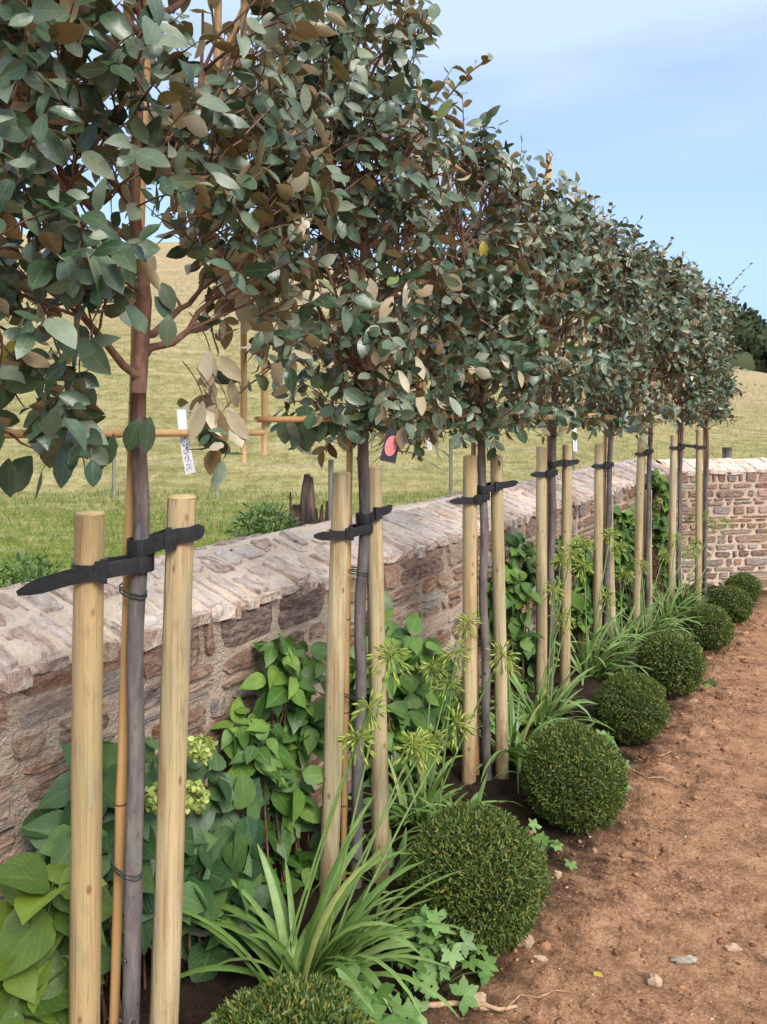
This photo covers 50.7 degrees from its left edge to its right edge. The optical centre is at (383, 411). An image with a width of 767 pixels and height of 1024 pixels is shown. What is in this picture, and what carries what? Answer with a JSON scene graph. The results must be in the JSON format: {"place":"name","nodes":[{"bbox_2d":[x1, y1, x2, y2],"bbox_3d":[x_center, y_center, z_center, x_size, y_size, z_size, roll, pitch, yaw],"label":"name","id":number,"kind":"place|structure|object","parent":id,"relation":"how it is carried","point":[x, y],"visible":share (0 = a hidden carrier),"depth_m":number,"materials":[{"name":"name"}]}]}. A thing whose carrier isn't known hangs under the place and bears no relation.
{"place":"outdoors","nodes":[
{"label":"outdoors","id":0,"kind":"place"},
{"bbox_2d":[0,234,766,586],"bbox_3d":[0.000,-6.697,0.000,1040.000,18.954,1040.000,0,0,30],"label":"field","id":1,"kind":"structure","parent":0,"point":[168,382],"depth_m":18.60,"materials":[{"name":"plant"}]},
{"bbox_2d":[0,550,65,587],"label":"weed clump","id":2,"kind":"object","parent":1,"relation":"on","point":[23,574],"visible":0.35,"depth_m":4.58,"materials":[{"name":"green plant"}]},
{"bbox_2d":[0,486,462,585],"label":"meadow grass","id":3,"kind":"structure","parent":1,"relation":"on","point":[118,518],"depth_m":11.84,"materials":[{"name":"plant"}]},
{"bbox_2d":[223,500,302,539],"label":"weed clump","id":4,"kind":"object","parent":1,"relation":"on","point":[267,513],"visible":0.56,"depth_m":5.16,"materials":[{"name":"green plant"}]},
{"bbox_2d":[2,439,574,497],"bbox_3d":[-1.756,0.994,14.001,10.136,1.268,0.059,0,0,0],"label":"field fence","id":5,"kind":"object","parent":1,"relation":"on","point":[217,487],"visible":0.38,"depth_m":13.98,"materials":[{"name":"brown wood"}]},
{"bbox_2d":[286,473,328,527],"bbox_3d":[-0.536,0.845,5.614,0.325,0.838,0.196,0,0,6],"label":"burnt stump","id":6,"kind":"object","parent":1,"relation":"on","point":[305,511],"visible":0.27,"depth_m":5.57,"materials":[{"name":"brown wood"}]},
{"bbox_2d":[328,460,333,519],"bbox_3d":[-0.584,1.055,9.000,0.064,1.050,0.063,0,0,30],"label":"fence post","id":7,"kind":"object","parent":1,"relation":"on","point":[330,469],"visible":0.38,"depth_m":8.97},
{"bbox_2d":[0,457,677,976],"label":"stone wall","id":8,"kind":"structure","parent":1,"relation":"on","point":[250,591],"depth_m":2.76,"materials":[{"name":"stone"}]},
{"bbox_2d":[655,457,766,589],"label":"stone wall","id":9,"kind":"structure","parent":1,"relation":"on","point":[737,492],"depth_m":9.28,"materials":[{"name":"stone"}]},
{"bbox_2d":[722,447,731,457],"bbox_3d":[4.581,1.024,10.801,0.123,1.111,0.122,0,0,30],"label":"fence post","id":10,"kind":"object","parent":1,"relation":"on","point":[726,452],"visible":0.12,"depth_m":10.75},
{"bbox_2d":[693,295,766,372],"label":"woodland","id":11,"kind":"object","parent":1,"relation":"on","point":[749,332],"visible":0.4,"depth_m":79.75,"materials":[{"name":"green plant"}]},
{"bbox_2d":[15,0,766,321],"label":"sky","id":12,"kind":"structure","parent":0,"point":[658,108],"materials":[{"name":"blue"}]},
{"bbox_2d":[100,584,766,1023],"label":"soil","id":13,"kind":"structure","parent":0,"point":[200,1002],"depth_m":2.66,"materials":[{"name":"orange soil"}]},
{"bbox_2d":[0,852,122,1023],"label":"broad leaf shrub","id":14,"kind":"object","parent":13,"relation":"on","point":[34,943],"visible":0.82,"depth_m":1.71,"materials":[{"name":"plant"}]},
{"bbox_2d":[68,510,104,1023],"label":"tree stake","id":15,"kind":"object","parent":13,"relation":"on","point":[84,995],"visible":1,"depth_m":1.67,"materials":[{"name":"wood"}]},
{"bbox_2d":[16,555,153,595],"bbox_3d":[-0.616,0.336,1.686,0.267,0.068,0.080,0,0,-14],"label":"tree tie","id":16,"kind":"object","parent":15,"relation":"attached to","point":[101,571],"visible":0.88,"depth_m":1.66,"materials":[{"name":"black rubber"}]},
{"bbox_2d":[20,743,186,1023],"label":"hydrangea","id":17,"kind":"object","parent":13,"relation":"on","point":[45,828],"visible":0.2,"depth_m":1.98,"materials":[{"name":"green plant"}]},
{"bbox_2d":[149,494,195,1023],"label":"tree stake","id":18,"kind":"object","parent":13,"relation":"on","point":[170,823],"visible":0.98,"depth_m":1.71,"materials":[{"name":"wood"}]},
{"bbox_2d":[126,524,204,556],"bbox_3d":[-0.464,0.270,1.727,0.159,0.064,0.080,0,0,-20],"label":"tree tie","id":19,"kind":"object","parent":18,"relation":"attached to","point":[168,539],"visible":0.96,"depth_m":1.70,"materials":[{"name":"black rubber"}]},
{"bbox_2d":[0,0,349,1023],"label":"pleached tree","id":20,"kind":"object","parent":13,"relation":"on","point":[92,268],"visible":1,"depth_m":1.66,"materials":[{"name":"green plant"}]},
{"bbox_2d":[1,340,14,362],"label":"yellow leaf","id":21,"kind":"object","parent":20,"relation":"attached to","point":[10,345],"visible":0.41,"depth_m":1.60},
{"bbox_2d":[110,853,142,881],"bbox_3d":[-0.551,0.973,1.736,0.102,0.022,0.052,0,0,30],"label":"cable tie","id":22,"kind":"object","parent":20,"relation":"attached to","point":[113,867],"visible":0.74,"depth_m":1.71,"materials":[{"name":"grey plastic"}]},
{"bbox_2d":[108,0,150,1023],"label":"bamboo cane","id":23,"kind":"object","parent":20,"relation":"attached to","point":[119,854],"visible":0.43,"depth_m":1.75,"materials":[{"name":"brown"}]},
{"bbox_2d":[118,583,147,599],"bbox_3d":[-0.537,0.383,1.736,0.049,0.022,0.096,0,0,-41],"label":"cable tie","id":24,"kind":"object","parent":20,"relation":"attached to","point":[120,589],"visible":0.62,"depth_m":1.71,"materials":[{"name":"grey plastic"}]},
{"bbox_2d":[4,0,264,462],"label":"cane frame","id":25,"kind":"object","parent":20,"relation":"attached to","point":[118,433],"visible":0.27,"depth_m":2.15,"materials":[{"name":"brown wood"}]},
{"bbox_2d":[177,409,195,474],"bbox_3d":[-0.470,0.072,1.924,0.045,0.157,0.014,0,0,0],"label":"plant label","id":26,"kind":"object","parent":25,"relation":"hanging from","point":[188,462],"visible":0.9,"depth_m":1.92,"materials":[{"name":"plastic"}]},
{"bbox_2d":[102,733,275,988],"bbox_3d":[-0.535,1.277,2.283,0.374,0.828,0.543,0,0,44],"label":"hydrangea","id":27,"kind":"object","parent":13,"relation":"on","point":[222,840],"visible":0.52,"depth_m":2.25,"materials":[{"name":"green plant"}]},
{"bbox_2d":[211,625,349,881],"bbox_3d":[-0.332,1.158,2.657,0.340,0.887,0.544,0,0,41],"label":"hydrangea","id":28,"kind":"object","parent":13,"relation":"on","point":[273,751],"visible":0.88,"depth_m":2.62,"materials":[{"name":"green plant"}]},
{"bbox_2d":[205,970,376,1023],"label":"yew ball","id":29,"kind":"object","parent":13,"relation":"on","point":[290,998],"visible":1,"depth_m":1.69,"materials":[{"name":"green"}]},
{"bbox_2d":[261,826,320,907],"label":"hydrangea","id":30,"kind":"object","parent":13,"relation":"on","point":[300,861],"visible":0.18,"depth_m":2.61,"materials":[{"name":"green plant"}]},
{"bbox_2d":[180,638,476,1023],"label":"agapanthus","id":31,"kind":"object","parent":13,"relation":"on","point":[312,950],"visible":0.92,"depth_m":2.21,"materials":[{"name":"green plant"}]},
{"bbox_2d":[318,471,350,893],"bbox_3d":[-0.163,1.011,2.590,0.120,1.641,0.062,0,0,1],"label":"tree stake","id":32,"kind":"object","parent":13,"relation":"on","point":[336,647],"visible":0.73,"depth_m":2.56,"materials":[{"name":"wood"}]},
{"bbox_2d":[314,523,372,540],"bbox_3d":[-0.128,0.383,2.591,0.204,0.046,0.079,0,0,-16],"label":"tree tie","id":33,"kind":"object","parent":32,"relation":"attached to","point":[350,532],"visible":0.88,"depth_m":2.56,"materials":[{"name":"black rubber"}]},
{"bbox_2d":[310,826,424,922],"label":"agapanthus","id":34,"kind":"object","parent":13,"relation":"on","point":[399,863],"visible":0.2,"depth_m":2.65,"materials":[{"name":"green plant"}]},
{"bbox_2d":[248,0,490,888],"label":"pleached tree","id":35,"kind":"object","parent":13,"relation":"on","point":[364,347],"visible":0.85,"depth_m":2.48,"materials":[{"name":"green plant"}]},
{"bbox_2d":[254,15,431,454],"bbox_3d":[-0.092,-0.615,2.643,0.040,1.470,1.040,0,0,30],"label":"cane frame","id":36,"kind":"object","parent":35,"relation":"attached to","point":[263,419],"visible":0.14,"depth_m":2.25,"materials":[{"name":"brown wood"}]},
{"bbox_2d":[340,439,352,880],"bbox_3d":[-0.122,0.830,2.655,0.049,1.700,0.026,0,0,0],"label":"bamboo cane","id":37,"kind":"object","parent":35,"relation":"attached to","point":[344,791],"visible":0.42,"depth_m":2.65,"materials":[{"name":"brown"}]},
{"bbox_2d":[380,409,398,462],"bbox_3d":[0.019,0.064,2.424,0.056,0.180,0.052,0,0,-36],"label":"plant card","id":38,"kind":"object","parent":35,"relation":"hanging from","point":[390,448],"visible":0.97,"depth_m":2.42,"materials":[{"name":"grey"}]},
{"bbox_2d":[367,466,389,882],"bbox_3d":[-0.019,1.003,2.640,0.082,1.654,0.060,0,0,1],"label":"tree stake","id":39,"kind":"object","parent":13,"relation":"on","point":[376,638],"visible":0.69,"depth_m":2.62,"materials":[{"name":"wood"}]},
{"bbox_2d":[356,504,392,522],"bbox_3d":[-0.036,0.329,2.633,0.090,0.054,0.106,0,0,30],"label":"tree tie","id":40,"kind":"object","parent":39,"relation":"attached to","point":[376,513],"visible":0.86,"depth_m":2.60,"materials":[{"name":"black rubber"}]},
{"bbox_2d":[336,960,421,1023],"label":"geranium","id":41,"kind":"object","parent":13,"relation":"on","point":[379,1008],"visible":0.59,"depth_m":1.99,"materials":[{"name":"green plant"}]},
{"bbox_2d":[348,590,458,792],"bbox_3d":[0.057,1.260,3.337,0.447,1.047,0.685,0,0,45],"label":"hydrangea","id":42,"kind":"object","parent":13,"relation":"on","point":[407,697],"visible":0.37,"depth_m":3.26,"materials":[{"name":"green plant"}]},
{"bbox_2d":[315,611,520,852],"bbox_3d":[0.123,1.190,2.987,0.732,0.826,0.639,0,0,30],"label":"agapanthus","id":43,"kind":"object","parent":13,"relation":"on","point":[398,810],"visible":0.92,"depth_m":3.05,"materials":[{"name":"green plant"}]},
{"bbox_2d":[370,903,498,1023],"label":"geranium","id":44,"kind":"object","parent":13,"relation":"on","point":[430,974],"visible":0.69,"depth_m":2.18,"materials":[{"name":"green plant"}]},
{"bbox_2d":[419,677,480,763],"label":"hydrangea","id":45,"kind":"object","parent":13,"relation":"on","point":[454,703],"visible":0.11,"depth_m":3.62,"materials":[{"name":"green plant"}]},
{"bbox_2d":[390,774,521,841],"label":"agapanthus","id":46,"kind":"object","parent":13,"relation":"on","point":[478,795],"visible":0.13,"depth_m":2.96,"materials":[{"name":"green plant"}]},
{"bbox_2d":[413,1000,517,1011],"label":"twig","id":47,"kind":"object","parent":13,"relation":"on","point":[441,1004],"visible":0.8,"depth_m":2.12,"materials":[{"name":"wood"}]},
{"bbox_2d":[461,455,476,783],"bbox_3d":[0.354,1.006,3.371,0.071,1.650,0.062,0,0,3],"label":"tree stake","id":48,"kind":"object","parent":13,"relation":"on","point":[469,606],"visible":0.8,"depth_m":3.35,"materials":[{"name":"wood"}]},
{"bbox_2d":[450,493,489,504],"bbox_3d":[0.355,0.361,3.366,0.196,0.044,0.079,0,0,-18],"label":"tree tie","id":49,"kind":"object","parent":48,"relation":"attached to","point":[477,498],"visible":0.88,"depth_m":3.33,"materials":[{"name":"black rubber"}]},
{"bbox_2d":[402,797,553,958],"bbox_3d":[0.278,1.384,2.437,0.438,0.395,0.454,0,0,30],"label":"yew ball","id":50,"kind":"object","parent":13,"relation":"on","point":[496,891],"visible":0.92,"depth_m":2.32,"materials":[{"name":"green"}]},
{"bbox_2d":[474,992,485,1001],"bbox_3d":[0.243,1.563,2.154,0.057,0.041,0.047,0,0,30],"label":"stone","id":51,"kind":"object","parent":13,"relation":"on","point":[480,996],"visible":0.24,"depth_m":2.15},
{"bbox_2d":[399,53,580,780],"bbox_3d":[0.403,0.104,3.412,0.720,3.055,1.044,0,0,30],"label":"pleached tree","id":52,"kind":"object","parent":13,"relation":"on","point":[500,286],"visible":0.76,"depth_m":3.28,"materials":[{"name":"green plant"}]},
{"bbox_2d":[419,127,518,443],"bbox_3d":[0.380,-0.480,3.419,0.040,1.200,1.040,0,0,29],"label":"cane frame","id":53,"kind":"object","parent":52,"relation":"attached to","point":[423,384],"visible":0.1,"depth_m":3.06,"materials":[{"name":"brown wood"}]},
{"bbox_2d":[470,408,479,774],"bbox_3d":[0.389,0.830,3.435,0.044,1.700,0.026,0,0,0],"label":"bamboo cane","id":54,"kind":"object","parent":52,"relation":"attached to","point":[473,450],"visible":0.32,"depth_m":3.43,"materials":[{"name":"brown"}]},
{"bbox_2d":[479,241,488,255],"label":"yellow leaf","id":55,"kind":"object","parent":52,"relation":"attached to","point":[483,248],"visible":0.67,"depth_m":3.25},
{"bbox_2d":[490,455,508,779],"bbox_3d":[0.489,1.005,3.420,0.081,1.650,0.056,0,0,-2],"label":"tree stake","id":56,"kind":"object","parent":13,"relation":"on","point":[499,629],"visible":0.77,"depth_m":3.40,"materials":[{"name":"wood"}]},
{"bbox_2d":[477,480,517,492],"bbox_3d":[0.476,0.312,3.416,0.185,0.050,0.076,0,0,-25],"label":"tree tie","id":57,"kind":"object","parent":56,"relation":"attached to","point":[496,486],"visible":0.9,"depth_m":3.38,"materials":[{"name":"black rubber"}]},
{"bbox_2d":[454,657,567,793],"bbox_3d":[0.583,1.352,3.536,0.658,0.520,0.723,0,0,-28],"label":"agapanthus","id":58,"kind":"object","parent":13,"relation":"on","point":[514,734],"visible":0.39,"depth_m":3.57,"materials":[{"name":"green plant"}]},
{"bbox_2d":[478,530,559,700],"bbox_3d":[0.739,1.189,4.521,0.411,1.069,0.551,0,0,30],"label":"hydrangea","id":59,"kind":"object","parent":13,"relation":"on","point":[520,581],"visible":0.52,"depth_m":4.40,"materials":[{"name":"green plant"}]},
{"bbox_2d":[517,933,533,948],"bbox_3d":[0.418,1.560,2.385,0.050,0.055,0.041,0,0,30],"label":"stone","id":60,"kind":"object","parent":13,"relation":"on","point":[528,943],"visible":0.62,"depth_m":2.37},
{"bbox_2d":[501,990,573,1012],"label":"twig","id":61,"kind":"object","parent":13,"relation":"on","point":[534,996],"visible":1,"depth_m":2.16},
{"bbox_2d":[535,446,546,692],"bbox_3d":[0.859,1.009,4.421,0.066,1.644,0.065,0,0,30],"label":"tree stake","id":62,"kind":"object","parent":13,"relation":"on","point":[541,551],"visible":0.77,"depth_m":4.39,"materials":[{"name":"wood"}]},
{"bbox_2d":[530,469,557,477],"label":"tree tie","id":63,"kind":"object","parent":62,"relation":"attached to","point":[548,473],"visible":0.98,"depth_m":4.39,"materials":[{"name":"black rubber"}]},
{"bbox_2d":[479,541,612,733],"bbox_3d":[0.775,1.131,3.947,0.705,0.935,0.691,0,0,-2],"label":"agapanthus","id":64,"kind":"object","parent":13,"relation":"on","point":[543,714],"visible":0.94,"depth_m":4.01,"materials":[{"name":"green plant"}]},
{"bbox_2d":[524,819,577,869],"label":"geranium","id":65,"kind":"object","parent":13,"relation":"on","point":[543,839],"visible":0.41,"depth_m":2.84,"materials":[{"name":"green plant"}]},
{"bbox_2d":[498,720,613,778],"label":"agapanthus","id":66,"kind":"object","parent":13,"relation":"on","point":[522,745],"visible":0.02,"depth_m":3.45,"materials":[{"name":"green plant"}]},
{"bbox_2d":[489,148,627,691],"bbox_3d":[0.939,0.127,4.424,0.695,3.006,1.129,0,0,30],"label":"pleached tree","id":67,"kind":"object","parent":13,"relation":"on","point":[572,261],"visible":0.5,"depth_m":4.33,"materials":[{"name":"green plant"}]},
{"bbox_2d":[519,153,571,431],"bbox_3d":[0.900,-0.660,4.464,0.043,1.560,1.040,0,0,27],"label":"cane frame","id":68,"kind":"object","parent":67,"relation":"attached to","point":[548,158],"visible":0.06,"depth_m":4.50,"materials":[{"name":"brown wood"}]},
{"bbox_2d":[546,411,550,643],"bbox_3d":[0.910,0.831,4.485,0.036,1.702,0.026,0,0,0],"label":"bamboo cane","id":69,"kind":"object","parent":67,"relation":"attached to","point":[548,503],"visible":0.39,"depth_m":4.47,"materials":[{"name":"brown"}]},
{"bbox_2d":[559,444,572,690],"bbox_3d":[1.003,1.005,4.471,0.080,1.652,0.059,0,0,-2],"label":"tree stake","id":70,"kind":"object","parent":13,"relation":"on","point":[566,532],"visible":0.69,"depth_m":4.45,"materials":[{"name":"wood"}]},
{"bbox_2d":[547,459,579,466],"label":"tree tie","id":71,"kind":"object","parent":70,"relation":"attached to","point":[564,463],"visible":0.98,"depth_m":4.43,"materials":[{"name":"black rubber"}]},
{"bbox_2d":[532,535,609,656],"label":"hydrangea","id":72,"kind":"object","parent":13,"relation":"on","point":[578,611],"visible":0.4,"depth_m":5.40,"materials":[{"name":"green plant"}]},
{"bbox_2d":[519,718,629,835],"bbox_3d":[0.727,1.390,3.105,0.417,0.415,0.431,0,0,30],"label":"yew ball","id":73,"kind":"object","parent":13,"relation":"on","point":[571,770],"visible":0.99,"depth_m":3.00,"materials":[{"name":"green"}]},
{"bbox_2d":[592,444,603,645],"bbox_3d":[1.430,1.046,5.420,0.086,1.664,0.062,0,0,-2],"label":"tree stake","id":74,"kind":"object","parent":13,"relation":"on","point":[598,525],"visible":0.73,"depth_m":5.39,"materials":[{"name":"wood"}]},
{"bbox_2d":[591,462,613,468],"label":"tree tie","id":75,"kind":"object","parent":74,"relation":"attached to","point":[605,465],"visible":0.98,"depth_m":5.39,"materials":[{"name":"black rubber"}]},
{"bbox_2d":[554,527,650,685],"bbox_3d":[1.241,1.157,4.743,0.763,0.885,0.734,0,0,-1],"label":"agapanthus","id":76,"kind":"object","parent":13,"relation":"on","point":[596,671],"visible":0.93,"depth_m":4.76,"materials":[{"name":"green plant"}]},
{"bbox_2d":[605,499,615,642],"bbox_3d":[1.533,1.232,5.470,0.079,1.289,0.059,0,0,2],"label":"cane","id":77,"kind":"object","parent":13,"relation":"on","point":[612,613],"visible":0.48,"depth_m":5.45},
{"bbox_2d":[562,198,666,644],"bbox_3d":[1.547,0.153,5.448,0.725,3.049,1.080,0,0,30],"label":"pleached tree","id":78,"kind":"object","parent":13,"relation":"on","point":[627,286],"visible":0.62,"depth_m":5.31,"materials":[{"name":"green plant"}]},
{"bbox_2d":[581,252,623,430],"bbox_3d":[1.503,-0.480,5.472,0.040,1.200,1.040,0,0,32],"label":"cane frame","id":79,"kind":"object","parent":78,"relation":"attached to","point":[593,414],"visible":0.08,"depth_m":5.08,"materials":[{"name":"brown wood"}]},
{"bbox_2d":[602,415,606,625],"bbox_3d":[1.491,0.854,5.485,0.048,1.747,0.026,0,0,0],"label":"bamboo cane","id":80,"kind":"object","parent":78,"relation":"attached to","point":[604,470],"visible":0.48,"depth_m":5.47,"materials":[{"name":"brown"}]},
{"bbox_2d":[597,729,631,793],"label":"geranium","id":81,"kind":"object","parent":13,"relation":"on","point":[615,745],"visible":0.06,"depth_m":3.50,"materials":[{"name":"green plant"}]},
{"bbox_2d":[572,539,681,662],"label":"agapanthus","id":82,"kind":"object","parent":13,"relation":"on","point":[618,630],"visible":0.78,"depth_m":5.22,"materials":[{"name":"green plant"}]},
{"bbox_2d":[613,518,644,623],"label":"hydrangea","id":83,"kind":"object","parent":13,"relation":"on","point":[626,563],"visible":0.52,"depth_m":6.33,"materials":[{"name":"green plant"}]},
{"bbox_2d":[591,668,670,744],"bbox_3d":[1.188,1.411,3.895,0.381,0.337,0.364,0,0,30],"label":"yew ball","id":84,"kind":"object","parent":13,"relation":"on","point":[638,706],"visible":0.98,"depth_m":3.80,"materials":[{"name":"green"}]},
{"bbox_2d":[632,437,644,625],"bbox_3d":[1.952,1.070,6.221,0.121,1.755,0.062,0,0,0],"label":"tree stake","id":85,"kind":"object","parent":13,"relation":"on","point":[638,538],"visible":0.71,"depth_m":6.20,"materials":[{"name":"wood"}]},
{"bbox_2d":[634,449,653,455],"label":"tree tie","id":86,"kind":"object","parent":85,"relation":"attached to","point":[646,452],"visible":0.97,"depth_m":6.18,"materials":[{"name":"black rubber"}]},
{"bbox_2d":[590,543,704,645],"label":"agapanthus","id":87,"kind":"object","parent":13,"relation":"on","point":[638,630],"visible":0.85,"depth_m":5.76,"materials":[{"name":"green plant"}]},
{"bbox_2d":[644,490,651,626],"bbox_3d":[2.048,1.275,6.271,0.062,1.344,0.061,0,0,30],"label":"tree trunk","id":88,"kind":"object","parent":13,"relation":"on","point":[645,503],"visible":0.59,"depth_m":6.25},
{"bbox_2d":[613,467,683,606],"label":"hydrangea","id":89,"kind":"object","parent":13,"relation":"on","point":[660,504],"visible":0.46,"depth_m":7.64,"materials":[{"name":"green plant"}]},
{"bbox_2d":[646,972,661,987],"bbox_3d":[0.749,1.574,2.240,0.042,0.041,0.036,0,0,30],"label":"stone","id":90,"kind":"object","parent":13,"relation":"on","point":[653,980],"visible":1,"depth_m":2.23,"materials":[{"name":"stone"}]},
{"bbox_2d":[616,237,704,625],"bbox_3d":[2.059,0.211,6.255,0.748,3.072,1.051,0,0,30],"label":"pleached tree","id":91,"kind":"object","parent":13,"relation":"on","point":[668,358],"visible":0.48,"depth_m":6.12,"materials":[{"name":"green plant"}]},
{"bbox_2d":[640,409,645,624],"bbox_3d":[2.014,0.888,6.285,0.044,1.817,0.026,0,0,0],"label":"bamboo cane","id":92,"kind":"object","parent":91,"relation":"attached to","point":[643,535],"visible":0.35,"depth_m":6.28,"materials":[{"name":"brown"}]},
{"bbox_2d":[635,628,707,695],"bbox_3d":[1.641,1.417,4.602,0.403,0.363,0.409,0,0,30],"label":"yew ball","id":93,"kind":"object","parent":13,"relation":"on","point":[672,659],"visible":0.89,"depth_m":4.50,"materials":[{"name":"green"}]},
{"bbox_2d":[667,435,677,604],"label":"tree stake","id":94,"kind":"object","parent":13,"relation":"on","point":[673,487],"visible":0.77,"depth_m":7.14,"materials":[{"name":"wood"}]},
{"bbox_2d":[644,533,707,627],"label":"agapanthus","id":95,"kind":"object","parent":13,"relation":"on","point":[667,601],"visible":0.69,"depth_m":6.40,"materials":[{"name":"green plant"}]},
{"bbox_2d":[669,955,696,963],"bbox_3d":[0.861,1.572,2.325,0.083,0.022,0.022,0,0,1],"label":"slate flake","id":96,"kind":"object","parent":13,"relation":"on","point":[688,959],"visible":1,"depth_m":2.32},
{"bbox_2d":[646,258,730,605],"bbox_3d":[2.643,0.238,7.175,0.730,3.209,1.138,0,0,30],"label":"pleached tree","id":97,"kind":"object","parent":13,"relation":"on","point":[688,400],"visible":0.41,"depth_m":7.11,"materials":[{"name":"green plant"}]},
{"bbox_2d":[676,418,681,593],"bbox_3d":[2.645,0.937,7.235,0.058,1.914,0.026,0,0,0],"label":"bamboo cane","id":98,"kind":"object","parent":97,"relation":"attached to","point":[677,431],"visible":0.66,"depth_m":7.23,"materials":[{"name":"brown"}]},
{"bbox_2d":[652,510,730,612],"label":"agapanthus","id":99,"kind":"object","parent":13,"relation":"on","point":[680,597],"visible":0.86,"depth_m":7.04,"materials":[{"name":"green plant"}]},
{"bbox_2d":[694,429,702,601],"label":"tree stake","id":100,"kind":"object","parent":13,"relation":"on","point":[698,518],"visible":0.81,"depth_m":7.20,"materials":[{"name":"wood"}]},
{"bbox_2d":[681,603,734,649],"bbox_3d":[2.285,1.513,5.708,0.359,0.332,0.390,0,0,30],"label":"yew ball","id":101,"kind":"object","parent":13,"relation":"on","point":[715,621],"visible":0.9,"depth_m":5.60,"materials":[{"name":"green"}]},
{"bbox_2d":[702,676,718,686],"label":"geranium","id":102,"kind":"object","parent":13,"relation":"on","point":[711,683],"visible":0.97,"depth_m":4.73,"materials":[{"name":"green plant"}]},
{"bbox_2d":[677,263,752,592],"bbox_3d":[3.317,0.253,8.172,0.776,3.404,1.213,0,0,30],"label":"pleached tree","id":103,"kind":"object","parent":13,"relation":"on","point":[724,385],"visible":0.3,"depth_m":8.07,"materials":[{"name":"green plant"}]},
{"bbox_2d":[702,424,704,589],"bbox_3d":[3.254,0.992,8.235,0.035,2.025,0.026,0,0,0],"label":"bamboo cane","id":104,"kind":"object","parent":103,"relation":"attached to","point":[703,495],"visible":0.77,"depth_m":8.23,"materials":[{"name":"brown"}]},
{"bbox_2d":[707,583,753,622],"bbox_3d":[2.911,1.613,6.795,0.364,0.340,0.355,0,0,30],"label":"yew ball","id":105,"kind":"object","parent":13,"relation":"on","point":[733,601],"visible":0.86,"depth_m":6.70,"materials":[{"name":"green"}]},
{"bbox_2d":[725,943,742,951],"bbox_3d":[1.030,1.578,2.385,0.051,0.022,0.026,0,0,2],"label":"stone","id":106,"kind":"object","parent":13,"relation":"on","point":[732,947],"visible":1,"depth_m":2.38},
{"bbox_2d":[724,572,762,604],"bbox_3d":[3.554,1.740,8.004,0.360,0.334,0.366,0,0,30],"label":"yew ball","id":107,"kind":"object","parent":13,"relation":"on","point":[749,583],"visible":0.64,"depth_m":7.91,"materials":[{"name":"green"}]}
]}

